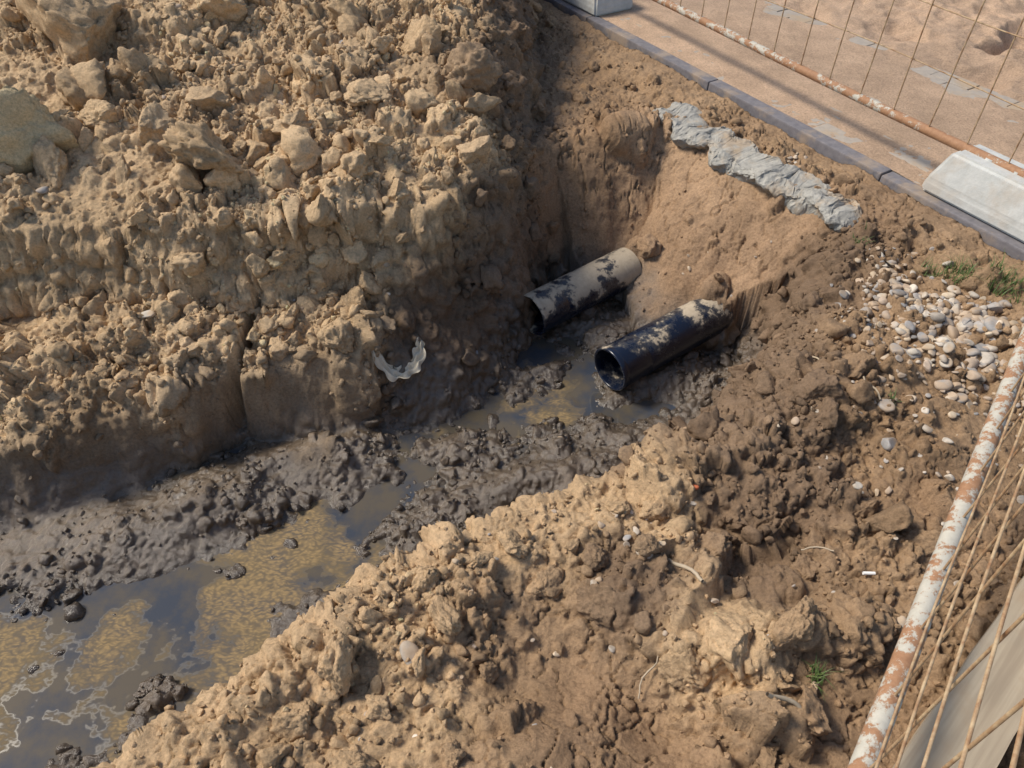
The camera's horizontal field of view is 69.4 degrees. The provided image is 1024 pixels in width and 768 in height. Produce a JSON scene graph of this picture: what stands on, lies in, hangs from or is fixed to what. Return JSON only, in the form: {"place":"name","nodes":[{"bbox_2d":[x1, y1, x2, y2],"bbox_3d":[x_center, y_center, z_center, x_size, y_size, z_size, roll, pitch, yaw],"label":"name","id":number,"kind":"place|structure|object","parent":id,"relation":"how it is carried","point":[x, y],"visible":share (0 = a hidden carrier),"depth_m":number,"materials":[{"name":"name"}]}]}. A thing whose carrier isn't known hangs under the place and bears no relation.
{"place":"outdoors","nodes":[
{"label":"outdoors","id":0,"kind":"place"},
{"bbox_2d":[0,337,722,767],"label":"water","id":1,"kind":"structure","parent":0,"point":[198,627],"depth_m":2.20,"materials":[{"name":"liquid"}]},
{"bbox_2d":[0,0,1023,767],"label":"ground","id":2,"kind":"structure","parent":0,"point":[732,224],"depth_m":2.48,"materials":[{"name":"soil"}]},
{"bbox_2d":[371,337,425,381],"bbox_3d":[-0.399,-0.101,2.618,0.212,0.160,0.117,-16,47,-16],"label":"plastic wrapper","id":3,"kind":"object","parent":2,"relation":"on","point":[412,367],"visible":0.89,"depth_m":2.65,"materials":[{"name":"white plastic"}]},
{"bbox_2d":[0,0,1023,767],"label":"soil clods","id":4,"kind":"object","parent":2,"relation":"on","point":[36,136],"visible":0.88,"depth_m":2.53,"materials":[{"name":"brown soil"}]},
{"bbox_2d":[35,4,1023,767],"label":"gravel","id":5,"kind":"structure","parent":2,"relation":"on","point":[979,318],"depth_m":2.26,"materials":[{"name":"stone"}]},
{"bbox_2d":[524,247,641,334],"bbox_3d":[0.290,-0.395,3.107,0.545,0.180,0.180,-29,52,-26],"label":"drainage pipe","id":6,"kind":"object","parent":2,"relation":"on","point":[567,296],"visible":0.88,"depth_m":3.04,"materials":[{"name":"plastic"}]},
{"bbox_2d":[594,299,733,390],"bbox_3d":[0.600,-0.174,2.898,0.580,0.186,0.180,-27,51,-24],"label":"drainage pipe","id":7,"kind":"object","parent":2,"relation":"on","point":[648,348],"visible":0.99,"depth_m":2.83,"materials":[{"name":"plastic"}]},
{"bbox_2d":[653,102,861,231],"bbox_3d":[0.972,-0.904,3.077,0.258,0.172,1.158,-24,50,-22],"label":"concrete haunch","id":8,"kind":"object","parent":2,"relation":"on","point":[733,155],"visible":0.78,"depth_m":2.97,"materials":[{"name":"grey concrete"}]},
{"bbox_2d":[638,356,880,707],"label":"twigs","id":9,"kind":"object","parent":2,"relation":"on","point":[768,694],"visible":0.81,"depth_m":1.71,"materials":[{"name":"beige wood"}]},
{"bbox_2d":[801,654,837,700],"bbox_3d":[0.665,0.630,1.603,0.096,0.065,0.091,-30,52,-26],"label":"grass tuft","id":10,"kind":"object","parent":2,"relation":"on","point":[817,671],"visible":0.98,"depth_m":1.61,"materials":[{"name":"green plant"}]},
{"bbox_2d":[851,220,873,244],"bbox_3d":[1.235,-0.521,2.615,0.081,0.079,0.095,-26,50,-23],"label":"grass tuft","id":11,"kind":"object","parent":2,"relation":"on","point":[856,240],"visible":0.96,"depth_m":2.62,"materials":[{"name":"green plant"}]},
{"bbox_2d":[862,571,875,574],"bbox_3d":[0.853,0.452,1.768,0.029,0.010,0.010,0,45,0],"label":"cigarette butt","id":12,"kind":"object","parent":2,"relation":"on","point":[868,573],"visible":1,"depth_m":1.76,"materials":[{"name":"white paper"}]},
{"bbox_2d":[886,391,901,401],"bbox_3d":[1.059,0.041,2.052,0.061,0.042,0.057,30,52,27],"label":"grass tuft","id":13,"kind":"object","parent":2,"relation":"on","point":[892,398],"visible":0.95,"depth_m":2.05,"materials":[{"name":"green plant"}]},
{"bbox_2d":[919,258,944,276],"bbox_3d":[1.413,-0.382,2.496,0.125,0.066,0.099,-22,49,-20],"label":"grass tuft","id":14,"kind":"object","parent":2,"relation":"on","point":[925,265],"visible":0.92,"depth_m":2.51,"materials":[{"name":"green plant"}]},
{"bbox_2d":[892,576,1023,767],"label":"wooden plank","id":15,"kind":"object","parent":2,"relation":"on","point":[1003,693],"visible":0.77,"depth_m":1.47,"materials":[{"name":"brown wood"}]},
{"bbox_2d":[940,251,982,284],"bbox_3d":[1.510,-0.375,2.473,0.155,0.095,0.171,0,45,0],"label":"grass tuft","id":16,"kind":"object","parent":2,"relation":"on","point":[959,269],"visible":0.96,"depth_m":2.48,"materials":[{"name":"green plant"}]},
{"bbox_2d":[974,249,1023,295],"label":"grass tuft","id":17,"kind":"object","parent":2,"relation":"on","point":[1006,277],"visible":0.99,"depth_m":2.41,"materials":[{"name":"green plant"}]},
{"bbox_2d":[1001,273,1023,304],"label":"grass tuft","id":18,"kind":"object","parent":2,"relation":"on","point":[1022,279],"visible":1,"depth_m":2.40,"materials":[{"name":"green plant"}]},
{"bbox_2d":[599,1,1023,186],"bbox_3d":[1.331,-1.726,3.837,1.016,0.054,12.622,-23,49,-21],"label":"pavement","id":19,"kind":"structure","parent":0,"point":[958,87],"depth_m":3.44,"materials":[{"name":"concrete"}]},
{"bbox_2d":[600,0,1023,186],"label":"sand","id":20,"kind":"structure","parent":0,"point":[766,80],"depth_m":3.67,"materials":[{"name":"sand"}]},
{"bbox_2d":[564,0,632,16],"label":"concrete fence foot","id":21,"kind":"object","parent":20,"relation":"on","point":[595,8],"visible":1,"depth_m":4.12},
{"bbox_2d":[652,0,1023,177],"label":"construction fence","id":22,"kind":"object","parent":21,"relation":"on","point":[953,142],"visible":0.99,"depth_m":2.92,"materials":[{"name":"metal"}]},
{"bbox_2d":[922,144,1023,242],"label":"concrete fence foot","id":23,"kind":"object","parent":20,"relation":"on","point":[987,191],"visible":0.93,"depth_m":2.62},
{"bbox_2d":[847,325,1023,767],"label":"construction fence","id":24,"kind":"object","parent":23,"relation":"on","point":[902,669],"visible":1,"depth_m":1.33,"materials":[{"name":"metal"}]},
{"label":"terrain","id":25,"kind":"structure","parent":0,"visible":0},
{"bbox_2d":[544,0,1023,260],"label":"kerb","id":26,"kind":"structure","parent":25,"relation":"on","point":[835,150],"depth_m":3.15,"materials":[{"name":"concrete"}]}
]}

